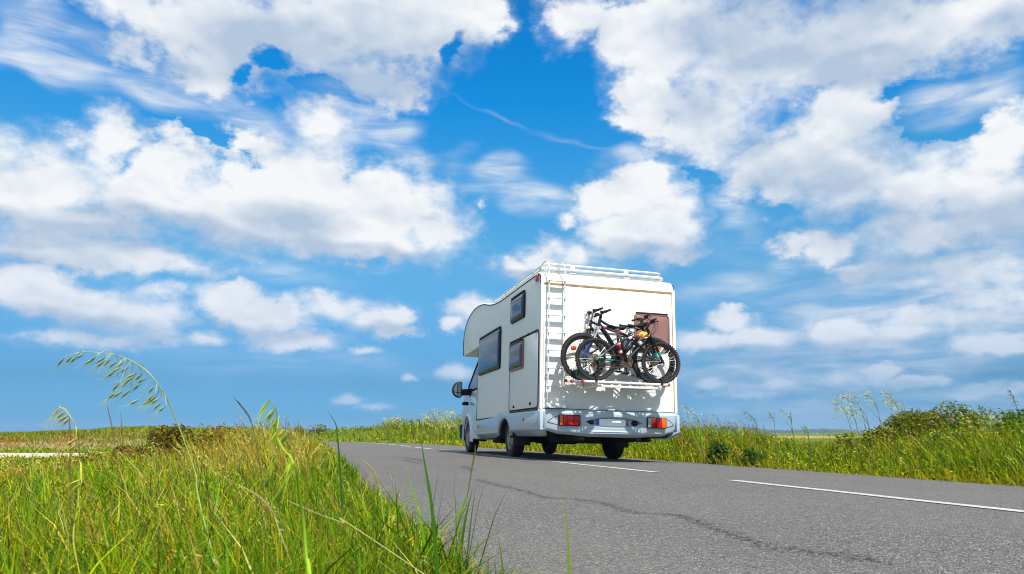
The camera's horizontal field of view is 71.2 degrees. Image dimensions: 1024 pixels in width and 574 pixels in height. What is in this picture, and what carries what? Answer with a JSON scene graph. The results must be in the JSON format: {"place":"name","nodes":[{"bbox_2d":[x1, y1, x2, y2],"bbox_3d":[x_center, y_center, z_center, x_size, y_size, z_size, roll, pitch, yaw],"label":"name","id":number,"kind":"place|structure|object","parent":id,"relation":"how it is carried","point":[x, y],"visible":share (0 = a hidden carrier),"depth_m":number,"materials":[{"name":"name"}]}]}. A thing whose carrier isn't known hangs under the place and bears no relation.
{"place":"outdoors","nodes":[
{"label":"outdoors","id":0,"kind":"place"},
{"bbox_2d":[0,453,87,457],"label":"track","id":1,"kind":"structure","parent":0,"point":[30,454],"depth_m":30.77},
{"bbox_2d":[0,430,237,449],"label":"earth bank","id":2,"kind":"structure","parent":0,"point":[89,444],"depth_m":43.84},
{"bbox_2d":[0,425,292,449],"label":"bank plants","id":3,"kind":"object","parent":2,"relation":"on","point":[94,432],"visible":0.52,"depth_m":44.64,"materials":[{"name":"green plant"}]},
{"bbox_2d":[0,426,870,432],"bbox_3d":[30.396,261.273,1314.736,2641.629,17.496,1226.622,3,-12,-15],"label":"hills","id":4,"kind":"structure","parent":0,"point":[809,431],"depth_m":1382.65,"materials":[{"name":"green plant"}]},
{"bbox_2d":[432,408,453,430],"bbox_3d":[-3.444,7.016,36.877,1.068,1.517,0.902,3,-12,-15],"label":"tall grass","id":5,"kind":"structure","parent":0,"point":[442,419],"depth_m":36.91,"materials":[{"name":"green plant"}]},
{"bbox_2d":[443,407,461,438],"bbox_3d":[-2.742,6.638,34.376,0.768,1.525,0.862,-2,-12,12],"label":"tall grass","id":6,"kind":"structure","parent":0,"point":[452,412],"depth_m":34.39,"materials":[{"name":"green plant"}]},
{"bbox_2d":[0,429,1022,485],"bbox_3d":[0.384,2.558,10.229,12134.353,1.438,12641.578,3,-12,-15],"label":"ground","id":7,"kind":"structure","parent":0,"point":[325,437],"depth_m":46.26,"materials":[{"name":"green plant"}]},
{"bbox_2d":[41,406,81,573],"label":"wild oat","id":8,"kind":"object","parent":7,"relation":"on","point":[71,449],"visible":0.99,"depth_m":1.25,"materials":[{"name":"yellow"}]},
{"bbox_2d":[69,419,71,542],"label":"sorrel stalk","id":9,"kind":"object","parent":7,"relation":"on","point":[70,433],"visible":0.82,"depth_m":1.70,"materials":[{"name":"brown"}]},
{"bbox_2d":[65,443,152,464],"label":"gorse bush","id":10,"kind":"object","parent":7,"relation":"on","point":[117,447],"visible":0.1,"depth_m":11.63,"materials":[{"name":"green plant"}]},
{"bbox_2d":[107,406,122,498],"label":"sorrel stalk","id":11,"kind":"object","parent":7,"relation":"on","point":[115,448],"visible":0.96,"depth_m":3.20,"materials":[{"name":"brown"}]},
{"bbox_2d":[120,413,124,483],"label":"sorrel stalk","id":12,"kind":"object","parent":7,"relation":"on","point":[122,445],"visible":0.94,"depth_m":3.60,"materials":[{"name":"brown"}]},
{"bbox_2d":[49,350,217,572],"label":"wild oat","id":13,"kind":"object","parent":7,"relation":"on","point":[151,399],"visible":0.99,"depth_m":1.50,"materials":[{"name":"green plant"}]},
{"bbox_2d":[101,423,231,463],"bbox_3d":[-5.395,2.534,11.509,1.945,0.688,1.224,3,-12,-15],"label":"gorse bush","id":14,"kind":"object","parent":7,"relation":"on","point":[169,435],"visible":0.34,"depth_m":11.41,"materials":[{"name":"green plant"}]},
{"bbox_2d":[186,425,249,451],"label":"gorse bush","id":15,"kind":"object","parent":7,"relation":"on","point":[219,436],"visible":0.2,"depth_m":10.74,"materials":[{"name":"green plant"}]},
{"bbox_2d":[233,396,269,525],"bbox_3d":[-0.707,0.575,1.991,0.172,0.534,0.024,9,-15,-38],"label":"grass stalk","id":16,"kind":"object","parent":7,"relation":"on","point":[241,406],"depth_m":2.00,"materials":[{"name":"yellow"}]},
{"bbox_2d":[238,484,289,560],"bbox_3d":[-0.427,0.544,1.342,0.187,0.339,0.018,4,-12,-21],"label":"grass stalk","id":17,"kind":"object","parent":7,"relation":"on","point":[267,504],"depth_m":1.35,"materials":[{"name":"yellow"}]},
{"bbox_2d":[247,399,310,573],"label":"wild oat","id":18,"kind":"object","parent":7,"relation":"on","point":[282,440],"visible":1,"depth_m":0.81,"materials":[{"name":"green plant"}]},
{"bbox_2d":[0,414,584,573],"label":"verge grass","id":19,"kind":"structure","parent":7,"relation":"on","point":[151,522],"depth_m":2.20,"materials":[{"name":"green plant"}]},
{"bbox_2d":[283,426,312,434],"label":"bush","id":20,"kind":"object","parent":7,"relation":"on","point":[301,429],"visible":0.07,"depth_m":65.97,"materials":[{"name":"green plant"}]},
{"bbox_2d":[308,424,332,434],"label":"bush","id":21,"kind":"object","parent":7,"relation":"on","point":[324,429],"visible":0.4,"depth_m":69.03,"materials":[{"name":"green plant"}]},
{"bbox_2d":[328,412,343,516],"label":"long grass","id":22,"kind":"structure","parent":7,"relation":"on","point":[339,468],"depth_m":2.50,"materials":[{"name":"green plant"}]},
{"bbox_2d":[287,500,423,573],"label":"grass stalk","id":23,"kind":"object","parent":7,"relation":"on","point":[342,520],"depth_m":1.30,"materials":[{"name":"beige"}]},
{"bbox_2d":[331,503,402,541],"bbox_3d":[-0.440,0.805,2.343,0.229,0.249,0.370,-5,-13,23],"label":"grass tuft","id":24,"kind":"object","parent":7,"relation":"on","point":[372,521],"visible":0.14,"depth_m":2.31,"materials":[{"name":"green plant"}]},
{"bbox_2d":[361,458,389,565],"bbox_3d":[-0.309,0.601,1.692,0.114,0.383,0.022,11,-16,-42],"label":"grass stalk","id":25,"kind":"object","parent":7,"relation":"on","point":[367,464],"depth_m":1.70,"materials":[{"name":"yellow"}]},
{"bbox_2d":[337,485,469,573],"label":"grass tuft","id":26,"kind":"object","parent":7,"relation":"on","point":[400,539],"visible":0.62,"depth_m":1.67,"materials":[{"name":"green plant"}]},
{"bbox_2d":[419,430,439,573],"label":"long grass","id":27,"kind":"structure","parent":7,"relation":"on","point":[435,547],"depth_m":1.40,"materials":[{"name":"green plant"}]},
{"bbox_2d":[424,410,438,428],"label":"tall grass","id":28,"kind":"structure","parent":7,"relation":"on","point":[429,412],"depth_m":40.43,"materials":[{"name":"green plant"}]},
{"bbox_2d":[352,465,514,573],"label":"grass tuft","id":29,"kind":"object","parent":7,"relation":"on","point":[453,547],"visible":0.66,"depth_m":1.76,"materials":[{"name":"green plant"}]},
{"bbox_2d":[451,445,475,572],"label":"grass stalk","id":30,"kind":"object","parent":29,"relation":"attached to","point":[473,461],"depth_m":1.60,"materials":[{"name":"green"}]},
{"bbox_2d":[429,537,534,573],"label":"grass tuft","id":31,"kind":"object","parent":7,"relation":"on","point":[502,567],"visible":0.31,"depth_m":1.87,"materials":[{"name":"green plant"}]},
{"bbox_2d":[564,491,570,573],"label":"long grass","id":32,"kind":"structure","parent":7,"relation":"on","point":[569,562],"depth_m":0.90,"materials":[{"name":"green plant"}]},
{"bbox_2d":[303,409,1023,486],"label":"bank grass","id":33,"kind":"structure","parent":7,"relation":"on","point":[1005,461],"depth_m":9.30,"materials":[{"name":"green plant"}]},
{"bbox_2d":[706,441,736,464],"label":"weed","id":34,"kind":"object","parent":7,"relation":"on","point":[715,445],"visible":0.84,"depth_m":10.58,"materials":[{"name":"green plant"}]},
{"bbox_2d":[735,448,765,466],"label":"weed","id":35,"kind":"object","parent":7,"relation":"on","point":[750,452],"visible":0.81,"depth_m":9.88,"materials":[{"name":"green plant"}]},
{"bbox_2d":[742,411,761,466],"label":"tall grass","id":36,"kind":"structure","parent":7,"relation":"on","point":[756,427],"depth_m":9.89,"materials":[{"name":"green plant"}]},
{"bbox_2d":[779,409,795,460],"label":"tall grass","id":37,"kind":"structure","parent":7,"relation":"on","point":[791,429],"depth_m":9.49,"materials":[{"name":"green plant"}]},
{"bbox_2d":[837,393,861,452],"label":"tall grass","id":38,"kind":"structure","parent":7,"relation":"on","point":[847,413],"depth_m":9.09,"materials":[{"name":"green plant"}]},
{"bbox_2d":[844,403,875,458],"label":"tall grass","id":39,"kind":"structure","parent":7,"relation":"on","point":[850,410],"depth_m":8.70,"materials":[{"name":"green plant"}]},
{"bbox_2d":[858,390,883,428],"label":"tall grass","id":40,"kind":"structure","parent":7,"relation":"on","point":[865,394],"depth_m":9.59,"materials":[{"name":"green plant"}]},
{"bbox_2d":[826,425,920,464],"bbox_3d":[5.053,2.115,9.672,1.542,0.554,0.929,3,-12,-15],"label":"bramble","id":41,"kind":"object","parent":7,"relation":"on","point":[880,430],"visible":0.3,"depth_m":9.55,"materials":[{"name":"green plant"}]},
{"bbox_2d":[880,389,903,441],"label":"tall grass","id":42,"kind":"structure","parent":7,"relation":"on","point":[887,394],"depth_m":9.79,"materials":[{"name":"green plant"}]},
{"bbox_2d":[882,398,911,446],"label":"tall grass","id":43,"kind":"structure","parent":7,"relation":"on","point":[896,409],"depth_m":9.39,"materials":[{"name":"green plant"}]},
{"bbox_2d":[879,400,1008,443],"bbox_3d":[6.548,2.211,11.009,2.028,0.906,1.607,3,-12,-15],"label":"hedge bush","id":44,"kind":"object","parent":7,"relation":"on","point":[916,419],"visible":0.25,"depth_m":10.64,"materials":[{"name":"green plant"}]},
{"bbox_2d":[894,429,1013,466],"bbox_3d":[5.576,2.001,8.957,1.464,0.481,0.790,3,-12,-15],"label":"bramble","id":45,"kind":"object","parent":7,"relation":"on","point":[935,434],"visible":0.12,"depth_m":8.79,"materials":[{"name":"green plant"}]},
{"bbox_2d":[930,413,1002,438],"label":"hedge bush","id":46,"kind":"object","parent":7,"relation":"on","point":[973,423],"visible":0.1,"depth_m":10.31,"materials":[{"name":"green plant"}]},
{"bbox_2d":[977,415,1002,432],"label":"umbel plant","id":47,"kind":"object","parent":7,"relation":"on","point":[991,422],"visible":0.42,"depth_m":9.28,"materials":[{"name":"green plant"}]},
{"bbox_2d":[985,408,1023,439],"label":"hedge bush","id":48,"kind":"object","parent":7,"relation":"on","point":[1015,416],"visible":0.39,"depth_m":9.23,"materials":[{"name":"green plant"}]},
{"bbox_2d":[1002,391,1020,435],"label":"tall grass","id":49,"kind":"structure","parent":7,"relation":"on","point":[1016,407],"depth_m":8.60,"materials":[{"name":"green plant"}]},
{"bbox_2d":[0,0,1023,431],"label":"sky","id":50,"kind":"structure","parent":0,"point":[306,207],"materials":[{"name":"blue"}]},
{"bbox_2d":[323,442,1023,573],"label":"road","id":51,"kind":"structure","parent":0,"point":[914,537],"depth_m":3.51,"materials":[{"name":"grey asphalt"}]},
{"bbox_2d":[452,260,681,458],"bbox_3d":[0.701,1.670,13.680,2.804,3.063,7.705,4,-12,-14],"label":"motorhome","id":52,"kind":"object","parent":51,"relation":"on","point":[522,390],"visible":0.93,"depth_m":11.02,"materials":[{"name":"white metal"}]},
{"bbox_2d":[478,326,501,375],"bbox_3d":[-0.443,1.255,13.735,0.044,0.768,1.750,4,-12,-14],"label":"window","id":53,"kind":"structure","parent":52,"relation":"in","point":[490,343],"depth_m":13.54,"materials":[{"name":"blue glass"}]},
{"bbox_2d":[510,290,525,323],"bbox_3d":[0.090,0.342,11.945,0.044,0.448,0.840,4,-12,-14],"label":"window","id":54,"kind":"structure","parent":52,"relation":"in","point":[518,302],"depth_m":11.83,"materials":[{"name":"glass"}]},
{"bbox_2d":[509,329,538,410],"bbox_3d":[0.157,1.356,11.359,0.054,1.170,1.670,4,-12,-14],"label":"locker door","id":55,"kind":"structure","parent":52,"relation":"in","point":[523,351],"depth_m":11.28,"materials":[{"name":"grey"}]},
{"bbox_2d":[560,307,666,377],"bbox_3d":[1.585,0.888,10.672,1.814,1.054,0.582,4,-12,-14],"label":"bicycle","id":56,"kind":"object","parent":52,"relation":"on","point":[589,328],"visible":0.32,"depth_m":10.61,"materials":[{"name":"metal"}]},
{"bbox_2d":[560,309,675,382],"bbox_3d":[1.544,0.872,10.315,1.769,1.014,0.582,4,-12,-14],"label":"bicycle","id":57,"kind":"object","parent":52,"relation":"on","point":[571,339],"visible":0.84,"depth_m":10.27,"materials":[{"name":"metal"}]},
{"bbox_2d":[616,342,622,354],"bbox_3d":[1.544,0.880,10.286,0.120,0.190,0.074,4,-12,-14],"label":"water bottle","id":58,"kind":"object","parent":57,"relation":"attached to","point":[618,347],"visible":0.66,"depth_m":10.25,"materials":[{"name":"red paint"}]},
{"bbox_2d":[566,314,670,379],"bbox_3d":[1.565,0.897,10.495,1.764,0.997,0.582,4,-12,-14],"label":"bicycle","id":59,"kind":"object","parent":52,"relation":"on","point":[632,344],"visible":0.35,"depth_m":10.53,"materials":[{"name":"metal"}]},
{"bbox_2d":[575,318,680,383],"bbox_3d":[1.659,0.906,10.180,1.609,0.902,0.582,4,-12,-14],"label":"bicycle","id":60,"kind":"object","parent":52,"relation":"on","point":[597,359],"visible":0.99,"depth_m":10.17,"materials":[{"name":"metal"}]},
{"bbox_2d":[635,331,649,338],"bbox_3d":[1.878,0.689,10.270,0.237,0.135,0.114,4,-12,-14],"label":"cloth bundle","id":61,"kind":"object","parent":60,"relation":"attached to","point":[644,335],"visible":1,"depth_m":10.25,"materials":[{"name":"yellow fabric"}]},
{"bbox_2d":[634,312,669,352],"bbox_3d":[2.175,0.701,11.082,0.595,0.608,0.044,4,-12,-14],"label":"window","id":62,"kind":"structure","parent":52,"relation":"in","point":[663,332],"depth_m":11.10,"materials":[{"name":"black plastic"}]},
{"bbox_2d":[476,479,895,566],"bbox_3d":[0.391,1.317,4.436,0.410,0.029,4.970,4,-12,-18],"label":"road crack","id":63,"kind":"object","parent":51,"relation":"on","point":[729,534],"visible":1,"depth_m":2.76,"materials":[{"name":"grey asphalt"}]},
{"bbox_2d":[358,442,1023,511],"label":"road markings","id":64,"kind":"object","parent":51,"relation":"on","point":[808,488],"visible":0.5,"depth_m":4.55,"materials":[{"name":"paint"}]},
{"bbox_2d":[680,404,704,462],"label":"tall grass","id":65,"kind":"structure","parent":0,"point":[693,420],"depth_m":10.58,"materials":[{"name":"green plant"}]},
{"bbox_2d":[766,410,777,464],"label":"tall grass","id":66,"kind":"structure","parent":0,"point":[772,417],"depth_m":9.48,"materials":[{"name":"green plant"}]},
{"bbox_2d":[795,422,812,465],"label":"tall grass","id":67,"kind":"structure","parent":0,"point":[805,428],"depth_m":9.20,"materials":[{"name":"green plant"}]},
{"bbox_2d":[773,436,870,437],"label":"field","id":68,"kind":"structure","parent":0,"point":[814,436],"depth_m":214.87,"materials":[{"name":"green plant"}]},
{"bbox_2d":[830,395,858,458],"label":"tall grass","id":69,"kind":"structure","parent":0,"point":[841,408],"depth_m":8.89,"materials":[{"name":"green plant"}]},
{"bbox_2d":[848,391,868,446],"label":"tall grass","id":70,"kind":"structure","parent":0,"point":[861,413],"depth_m":9.30,"materials":[{"name":"green plant"}]},
{"bbox_2d":[974,403,989,429],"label":"tall grass","id":71,"kind":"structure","parent":0,"point":[979,407],"depth_m":9.00,"materials":[{"name":"green plant"}]}
]}

